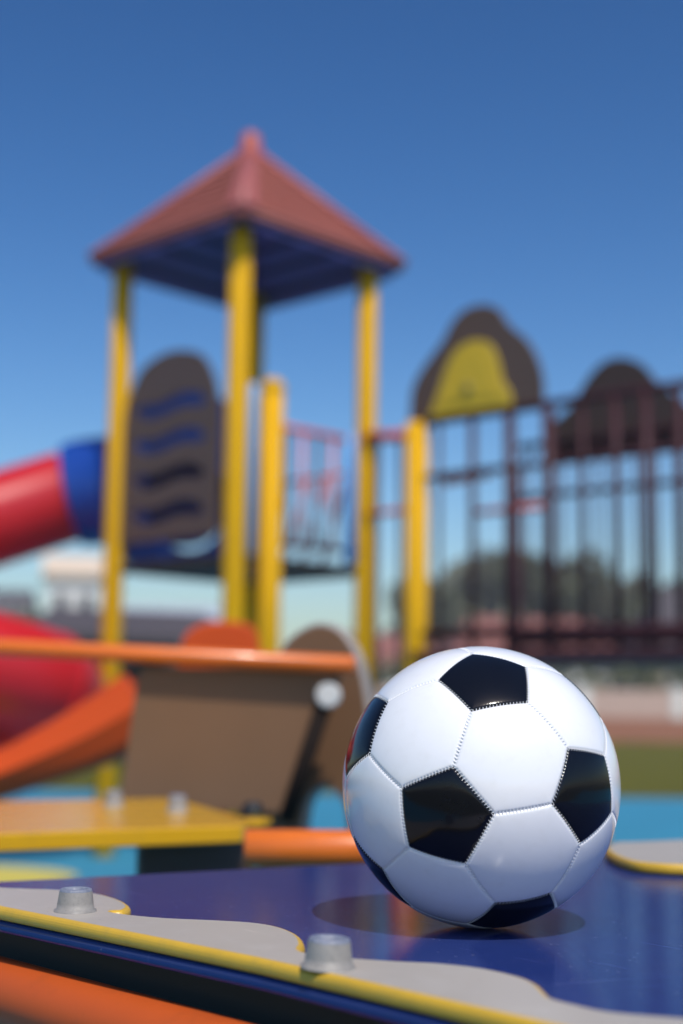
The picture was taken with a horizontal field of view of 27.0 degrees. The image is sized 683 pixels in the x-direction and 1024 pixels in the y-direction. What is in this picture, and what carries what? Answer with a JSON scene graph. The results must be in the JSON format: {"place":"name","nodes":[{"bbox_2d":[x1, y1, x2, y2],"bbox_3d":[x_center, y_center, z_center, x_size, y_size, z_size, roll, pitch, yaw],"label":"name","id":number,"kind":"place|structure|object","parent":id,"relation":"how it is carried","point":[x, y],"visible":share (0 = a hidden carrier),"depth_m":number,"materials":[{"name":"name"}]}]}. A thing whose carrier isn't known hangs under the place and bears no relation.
{"place":"outdoors","nodes":[
{"label":"outdoors","id":0,"kind":"place"},
{"bbox_2d":[0,590,38,614],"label":"house","id":1,"kind":"structure","parent":0,"point":[14,601],"depth_m":85.49,"materials":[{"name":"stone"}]},
{"bbox_2d":[0,605,8,614],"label":"window","id":2,"kind":"structure","parent":1,"relation":"in","point":[1,606],"depth_m":84.00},
{"bbox_2d":[13,605,31,613],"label":"window","id":3,"kind":"structure","parent":1,"relation":"in","point":[29,607],"depth_m":84.13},
{"bbox_2d":[9,611,43,621],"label":"tree","id":4,"kind":"object","parent":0,"point":[31,616],"visible":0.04,"depth_m":68.17,"materials":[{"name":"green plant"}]},
{"bbox_2d":[42,554,102,610],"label":"house","id":5,"kind":"structure","parent":0,"point":[72,581],"depth_m":80.17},
{"bbox_2d":[53,591,68,607],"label":"window","id":6,"kind":"structure","parent":5,"relation":"in","point":[60,598],"depth_m":79.81,"materials":[{"name":"grey glass"}]},
{"bbox_2d":[78,591,94,608],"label":"window","id":7,"kind":"structure","parent":5,"relation":"in","point":[86,599],"depth_m":80.10,"materials":[{"name":"grey glass"}]},
{"bbox_2d":[33,607,215,683],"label":"pavilion","id":8,"kind":"structure","parent":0,"point":[151,628],"depth_m":20.70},
{"bbox_2d":[123,606,221,620],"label":"house","id":9,"kind":"structure","parent":0,"point":[213,612],"depth_m":90.00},
{"bbox_2d":[0,790,682,877],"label":"rubber floor","id":10,"kind":"structure","parent":0,"point":[648,819],"depth_m":10.55,"materials":[{"name":"blue rubber"}]},
{"bbox_2d":[0,865,77,881],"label":"rubber floor inlay","id":11,"kind":"object","parent":10,"relation":"on","point":[12,873],"visible":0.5,"depth_m":7.38,"materials":[{"name":"yellow rubber"}]},
{"bbox_2d":[0,434,224,748],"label":"tube slide","id":12,"kind":"object","parent":10,"relation":"on","point":[50,502],"visible":0.51,"depth_m":8.94,"materials":[{"name":"red plastic"}]},
{"bbox_2d":[0,621,259,868],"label":"orange slide","id":13,"kind":"object","parent":10,"relation":"on","point":[91,733],"visible":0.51,"depth_m":4.40,"materials":[{"name":"plastic"}]},
{"bbox_2d":[88,132,407,868],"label":"play tower","id":14,"kind":"structure","parent":10,"relation":"on","point":[249,233],"depth_m":8.44,"materials":[{"name":"yellow metal"}]},
{"bbox_2d":[0,623,610,874],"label":"play bench","id":15,"kind":"object","parent":10,"relation":"on","point":[267,735],"visible":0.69,"depth_m":2.78,"materials":[{"name":"orange plastic"}]},
{"bbox_2d":[0,840,682,1023],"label":"play table","id":16,"kind":"object","parent":10,"relation":"on","point":[359,943],"visible":0.99,"depth_m":1.08,"materials":[{"name":"blue plastic"}]},
{"bbox_2d":[342,646,620,928],"bbox_3d":[0.115,0.227,1.183,0.230,0.230,0.229,1,-8,0],"label":"football","id":17,"kind":"object","parent":16,"relation":"on","point":[481,787],"visible":1,"depth_m":1.10,"materials":[{"name":"white leather"}]},
{"bbox_2d":[0,0,682,651],"label":"sky","id":18,"kind":"structure","parent":0,"point":[523,159],"materials":[{"name":"blue"}]},
{"bbox_2d":[34,742,682,798],"bbox_3d":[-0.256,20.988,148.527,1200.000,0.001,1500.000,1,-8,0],"label":"ground","id":19,"kind":"structure","parent":0,"point":[650,770],"depth_m":19.10,"materials":[{"name":"green plant"}]},
{"bbox_2d":[384,576,468,649],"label":"tree","id":20,"kind":"object","parent":19,"relation":"on","point":[451,600],"visible":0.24,"depth_m":73.69,"materials":[{"name":"green plant"}]},
{"bbox_2d":[450,545,523,625],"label":"tree","id":21,"kind":"object","parent":19,"relation":"on","point":[489,596],"visible":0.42,"depth_m":75.45,"materials":[{"name":"green plant"}]},
{"bbox_2d":[377,653,682,690],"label":"hedge","id":22,"kind":"object","parent":19,"relation":"on","point":[594,683],"visible":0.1,"depth_m":38.73,"materials":[{"name":"green plant"}]},
{"bbox_2d":[491,547,612,618],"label":"tree","id":23,"kind":"object","parent":19,"relation":"on","point":[571,585],"visible":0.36,"depth_m":72.98,"materials":[{"name":"green plant"}]},
{"bbox_2d":[570,570,655,623],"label":"tree","id":24,"kind":"object","parent":19,"relation":"on","point":[629,585],"visible":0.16,"depth_m":75.44,"materials":[{"name":"green plant"}]},
{"bbox_2d":[622,578,675,622],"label":"tree","id":25,"kind":"object","parent":19,"relation":"on","point":[629,615],"visible":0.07,"depth_m":72.73,"materials":[{"name":"green plant"}]},
{"bbox_2d":[350,634,435,686],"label":"house","id":26,"kind":"structure","parent":0,"point":[387,644],"depth_m":63.21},
{"bbox_2d":[441,555,536,624],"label":"hill","id":27,"kind":"structure","parent":0,"point":[450,571],"depth_m":152.99,"materials":[{"name":"grey"}]},
{"bbox_2d":[365,304,682,696],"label":"play bridge","id":28,"kind":"structure","parent":0,"point":[483,361],"depth_m":8.10,"materials":[{"name":"red paint"}]},
{"bbox_2d":[440,617,616,689],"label":"house","id":29,"kind":"structure","parent":0,"point":[481,622],"depth_m":61.36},
{"bbox_2d":[578,674,604,688],"bbox_3d":[10.497,7.498,59.732,1.160,1.360,0.135,1,-8,-6],"label":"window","id":30,"kind":"structure","parent":29,"relation":"in","point":[580,676],"depth_m":59.73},
{"bbox_2d":[377,686,682,742],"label":"terrace wall","id":31,"kind":"structure","parent":0,"point":[640,716],"depth_m":37.67,"materials":[{"name":"brick"}]},
{"bbox_2d":[612,586,682,690],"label":"house","id":32,"kind":"structure","parent":0,"point":[668,605],"depth_m":43.56,"materials":[{"name":"grey"}]},
{"bbox_2d":[666,667,682,686],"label":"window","id":33,"kind":"structure","parent":32,"relation":"in","point":[667,676],"depth_m":41.67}
]}

